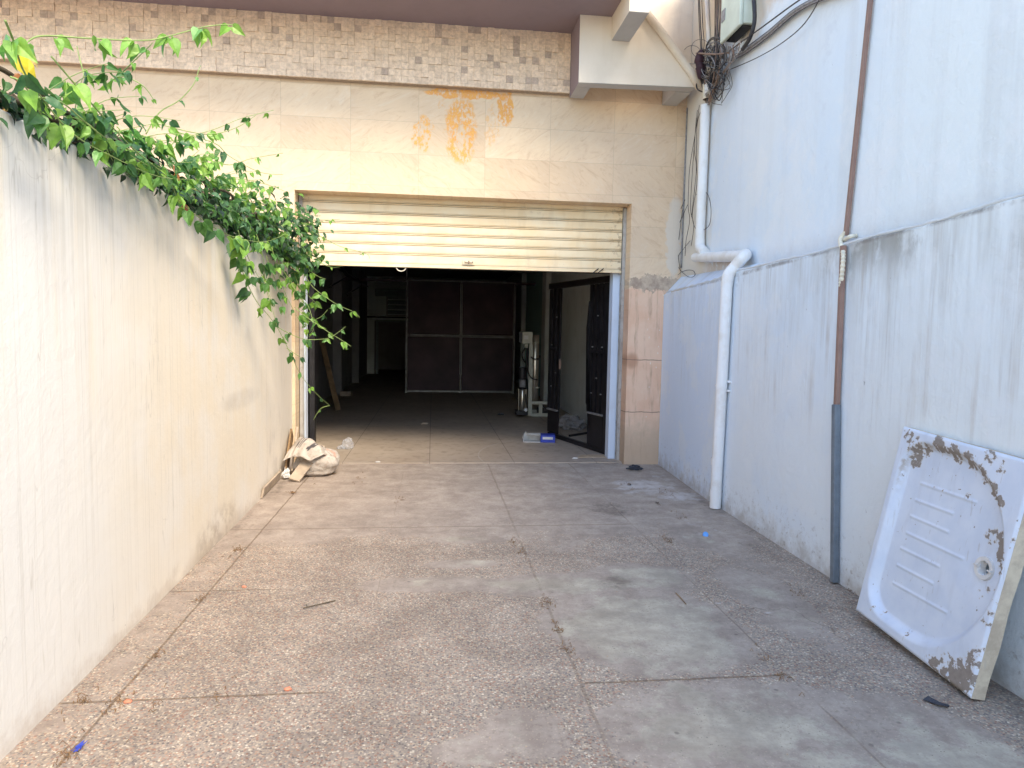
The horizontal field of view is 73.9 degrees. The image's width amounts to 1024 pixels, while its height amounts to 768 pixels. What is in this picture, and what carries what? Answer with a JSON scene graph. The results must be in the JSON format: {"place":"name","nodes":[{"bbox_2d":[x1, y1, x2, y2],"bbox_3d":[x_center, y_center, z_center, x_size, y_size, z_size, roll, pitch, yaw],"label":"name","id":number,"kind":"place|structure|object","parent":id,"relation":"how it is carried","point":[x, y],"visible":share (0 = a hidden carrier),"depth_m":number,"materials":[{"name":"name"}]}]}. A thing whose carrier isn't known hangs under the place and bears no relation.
{"place":"outdoors","nodes":[
{"label":"outdoors","id":0,"kind":"place"},
{"bbox_2d":[316,369,621,463],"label":"garage floor","id":1,"kind":"structure","parent":0,"point":[381,416],"depth_m":10.62,"materials":[{"name":"grey concrete"}]},
{"bbox_2d":[318,338,340,409],"bbox_3d":[-3.529,-0.209,13.152,0.100,1.348,1.030,-2,5,-33],"label":"plank","id":2,"kind":"object","parent":1,"relation":"on","point":[330,377],"visible":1,"depth_m":13.12,"materials":[{"name":"brown wood"}]},
{"bbox_2d":[340,391,351,395],"bbox_3d":[-3.835,0.217,15.723,0.250,0.105,0.200,1,4,-7],"label":"block","id":3,"kind":"object","parent":1,"relation":"on","point":[345,393],"depth_m":15.63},
{"bbox_2d":[0,0,694,463],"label":"garage building","id":4,"kind":"structure","parent":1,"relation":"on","point":[568,102],"depth_m":7.41,"materials":[{"name":"stone"}]},
{"bbox_2d":[308,266,368,294],"bbox_3d":[-3.797,-2.378,15.027,0.508,0.538,8.000,1,4,-7],"label":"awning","id":5,"kind":"object","parent":4,"relation":"attached to","point":[347,274],"visible":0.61,"depth_m":15.14,"materials":[{"name":"black metal"}]},
{"bbox_2d":[367,316,407,317],"bbox_3d":[-3.800,-2.349,24.055,2.590,0.050,0.050,1,4,-7],"label":"pipe","id":6,"kind":"object","parent":4,"relation":"attached to","point":[384,317],"visible":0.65,"depth_m":23.95,"materials":[{"name":"black metal"}]},
{"bbox_2d":[375,289,407,296],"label":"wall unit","id":7,"kind":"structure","parent":4,"relation":"attached to","point":[391,292],"depth_m":23.65,"materials":[{"name":"black"}]},
{"bbox_2d":[386,296,407,315],"bbox_3d":[-4.054,-2.798,24.023,0.736,0.809,0.053,1,4,-7],"label":"louvre vent","id":8,"kind":"object","parent":4,"relation":"attached to","point":[402,312],"visible":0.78,"depth_m":24.01,"materials":[{"name":"grey metal"}]},
{"bbox_2d":[308,265,609,441],"bbox_3d":[-1.086,-0.298,8.305,4.303,2.316,1.438,2,4,16],"label":"door frame","id":9,"kind":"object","parent":4,"relation":"attached to","point":[312,394],"depth_m":7.97,"materials":[{"name":"grey metal"}]},
{"bbox_2d":[299,194,626,459],"bbox_3d":[-0.539,-0.638,7.900,3.728,3.074,0.080,1,4,-7],"label":"roller shutter","id":10,"kind":"object","parent":4,"relation":"attached to","point":[405,233],"visible":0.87,"depth_m":7.83,"materials":[{"name":"beige metal"}]},
{"bbox_2d":[546,275,609,454],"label":"steel gate","id":11,"kind":"structure","parent":4,"relation":"attached to","point":[597,326],"depth_m":8.85,"materials":[{"name":"black metal"}]},
{"bbox_2d":[645,10,701,89],"bbox_3d":[1.635,-3.550,7.112,0.773,0.888,0.078,1,4,-7],"label":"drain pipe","id":12,"kind":"object","parent":4,"relation":"attached to","point":[668,41],"visible":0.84,"depth_m":7.09,"materials":[{"name":"white plastic"}]},
{"bbox_2d":[678,105,710,276],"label":"loose wires","id":13,"kind":"object","parent":4,"relation":"hanging from","point":[697,117],"visible":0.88,"depth_m":7.38,"materials":[{"name":"black rubber"}]},
{"bbox_2d":[344,268,534,392],"bbox_3d":[-1.816,-1.344,16.885,4.800,3.126,0.130,1,4,-7],"label":"sheet metal partition","id":14,"kind":"object","parent":1,"relation":"on","point":[433,308],"visible":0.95,"depth_m":16.92,"materials":[{"name":"brown metal"}]},
{"bbox_2d":[515,332,547,415],"bbox_3d":[0.393,-0.185,12.489,0.672,1.532,0.622,1,4,-7],"label":"water filter unit","id":15,"kind":"object","parent":1,"relation":"on","point":[531,339],"visible":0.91,"depth_m":12.34,"materials":[{"name":"white plastic"}]},
{"bbox_2d":[523,431,554,442],"bbox_3d":[0.374,0.737,9.505,0.450,0.132,0.236,1,4,2],"label":"carton","id":16,"kind":"object","parent":1,"relation":"on","point":[539,438],"visible":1,"depth_m":9.48,"materials":[{"name":"cardboard"}]},
{"bbox_2d":[559,413,586,430],"bbox_3d":[0.968,0.604,10.929,0.446,0.240,0.574,2,4,13],"label":"rubble heap","id":17,"kind":"object","parent":1,"relation":"on","point":[571,422],"visible":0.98,"depth_m":10.79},
{"bbox_2d":[569,432,586,436],"bbox_3d":[1.005,0.750,10.180,0.030,0.030,0.482,5,6,42],"label":"metal bar","id":18,"kind":"object","parent":1,"relation":"on","point":[578,434],"visible":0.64,"depth_m":10.14,"materials":[{"name":"black metal"}]},
{"bbox_2d":[578,454,604,457],"bbox_3d":[1.006,0.891,8.427,0.450,0.006,0.175,0,4,-10],"label":"cardboard sheet","id":19,"kind":"object","parent":1,"relation":"on","point":[592,456],"visible":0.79,"depth_m":8.39,"materials":[{"name":"beige cardboard"}]},
{"bbox_2d":[0,463,1023,767],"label":"ground","id":20,"kind":"structure","parent":0,"point":[458,643],"depth_m":3.23,"materials":[{"name":"concrete"}]},
{"bbox_2d":[71,740,87,751],"bbox_3d":[-1.539,1.287,2.424,0.029,0.013,0.058,1,4,4],"label":"wrapper","id":21,"kind":"object","parent":20,"relation":"on","point":[79,745],"visible":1,"depth_m":2.42,"materials":[{"name":"blue plastic"}]},
{"bbox_2d":[123,699,131,703],"bbox_3d":[-1.540,1.270,2.728,0.035,0.013,0.023,1,4,-7],"label":"stone","id":22,"kind":"object","parent":20,"relation":"on","point":[126,701],"visible":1,"depth_m":2.72,"materials":[{"name":"orange stone"}]},
{"bbox_2d":[0,109,291,760],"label":"boundary wall","id":23,"kind":"structure","parent":20,"relation":"on","point":[145,397],"depth_m":3.10,"materials":[{"name":"paint"}]},
{"bbox_2d":[0,20,369,419],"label":"climbing vine","id":24,"kind":"object","parent":23,"relation":"on","point":[81,129],"visible":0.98,"depth_m":3.61,"materials":[{"name":"green plant"}]},
{"bbox_2d":[260,470,281,497],"bbox_3d":[-2.265,0.936,6.419,0.040,0.105,0.761,0,4,-8],"label":"wooden board","id":25,"kind":"object","parent":20,"relation":"on","point":[271,483],"visible":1,"depth_m":6.33,"materials":[{"name":"beige wood"}]},
{"bbox_2d":[281,467,290,477],"bbox_3d":[-2.271,0.889,6.862,0.083,0.103,0.102,5,6,44],"label":"crumpled paper","id":26,"kind":"object","parent":20,"relation":"on","point":[285,473],"visible":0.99,"depth_m":6.84,"materials":[{"name":"white paper"}]},
{"bbox_2d":[285,429,293,468],"bbox_3d":[-2.338,0.714,7.141,0.024,0.448,0.502,0,4,-10],"label":"wooden board","id":27,"kind":"object","parent":20,"relation":"on","point":[290,443],"visible":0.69,"depth_m":7.15,"materials":[{"name":"brown wood"}]},
{"bbox_2d":[290,427,297,473],"bbox_3d":[-2.286,0.688,7.155,0.029,0.438,0.438,0,4,-10],"label":"wooden board","id":28,"kind":"object","parent":20,"relation":"on","point":[292,465],"visible":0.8,"depth_m":7.05,"materials":[{"name":"beige wood"}]},
{"bbox_2d":[289,444,324,481],"bbox_3d":[-2.086,0.797,6.949,0.114,0.320,0.492,2,4,17],"label":"wooden board","id":29,"kind":"object","parent":20,"relation":"on","point":[301,470],"visible":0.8,"depth_m":6.83,"materials":[{"name":"beige wood"}]},
{"bbox_2d":[283,436,339,475],"bbox_3d":[-2.044,0.748,7.058,0.477,0.405,0.484,1,4,5],"label":"woven sack","id":30,"kind":"object","parent":20,"relation":"on","point":[323,460],"visible":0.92,"depth_m":6.96,"materials":[{"name":"white plastic"}]},
{"bbox_2d":[303,600,335,608],"bbox_3d":[-1.062,1.203,3.736,0.186,0.011,0.042,-2,5,-39],"label":"twig","id":31,"kind":"object","parent":20,"relation":"on","point":[318,604],"visible":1,"depth_m":3.72,"materials":[{"name":"wood"}]},
{"bbox_2d":[52,472,855,766],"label":"dry litter","id":32,"kind":"object","parent":20,"relation":"on","point":[155,656],"visible":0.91,"depth_m":2.99,"materials":[{"name":"brown plant"}]},
{"bbox_2d":[75,466,871,766],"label":"gravel crumbs","id":33,"kind":"object","parent":20,"relation":"on","point":[473,606],"visible":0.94,"depth_m":4.02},
{"bbox_2d":[626,464,642,469],"bbox_3d":[1.400,0.942,7.661,0.218,0.058,0.219,1,4,-7],"label":"cable scrap","id":34,"kind":"object","parent":20,"relation":"on","point":[633,467],"visible":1,"depth_m":7.64,"materials":[{"name":"grey plastic"}]},
{"bbox_2d":[658,0,1023,698],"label":"rendered wall","id":35,"kind":"structure","parent":20,"relation":"on","point":[934,306],"depth_m":4.15,"materials":[{"name":"paint"}]},
{"bbox_2d":[680,108,687,267],"bbox_3d":[1.970,-2.237,7.795,0.022,1.800,0.020,1,4,-7],"label":"trunking","id":36,"kind":"object","parent":35,"relation":"attached to","point":[684,187],"visible":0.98,"depth_m":7.79,"materials":[{"name":"grey plastic"}]},
{"bbox_2d":[704,0,709,63],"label":"trunking","id":37,"kind":"object","parent":35,"relation":"attached to","point":[707,15],"visible":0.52,"depth_m":6.99,"materials":[{"name":"white plastic"}]},
{"bbox_2d":[684,0,743,104],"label":"cable tangle","id":38,"kind":"object","parent":35,"relation":"attached to","point":[714,76],"visible":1,"depth_m":6.56,"materials":[{"name":"black plastic"}]},
{"bbox_2d":[691,82,751,508],"bbox_3d":[1.891,-0.993,6.435,0.246,4.096,1.527,1,4,-1],"label":"downpipe","id":39,"kind":"object","parent":35,"relation":"attached to","point":[737,259],"visible":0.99,"depth_m":5.92,"materials":[{"name":"white plastic"}]},
{"bbox_2d":[720,0,756,43],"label":"junction box","id":40,"kind":"object","parent":35,"relation":"attached to","point":[736,20],"visible":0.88,"depth_m":5.90,"materials":[{"name":"white plastic"}]},
{"bbox_2d":[741,0,756,50],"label":"power cable","id":41,"kind":"object","parent":40,"relation":"attached to","point":[753,26],"visible":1,"depth_m":5.65,"materials":[{"name":"black rubber"}]},
{"bbox_2d":[719,0,822,62],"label":"cable bundle","id":42,"kind":"object","parent":35,"relation":"attached to","point":[775,27],"visible":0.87,"depth_m":5.31,"materials":[{"name":"black rubber"}]},
{"bbox_2d":[727,0,818,70],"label":"hanging cable","id":43,"kind":"object","parent":35,"relation":"attached to","point":[783,41],"visible":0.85,"depth_m":5.08,"materials":[{"name":"black rubber"}]},
{"bbox_2d":[830,0,872,582],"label":"cable duct","id":44,"kind":"object","parent":35,"relation":"attached to","point":[835,491],"visible":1,"depth_m":4.20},
{"bbox_2d":[923,696,949,706],"bbox_3d":[1.760,1.319,2.826,0.092,0.015,0.039,4,5,38],"label":"scrap","id":45,"kind":"object","parent":20,"relation":"on","point":[930,700],"visible":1,"depth_m":2.83,"materials":[{"name":"grey plastic"}]},
{"bbox_2d":[856,426,1023,700],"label":"shower tray","id":46,"kind":"object","parent":20,"relation":"on","point":[934,595],"visible":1,"depth_m":3.13,"materials":[{"name":"ceramic"}]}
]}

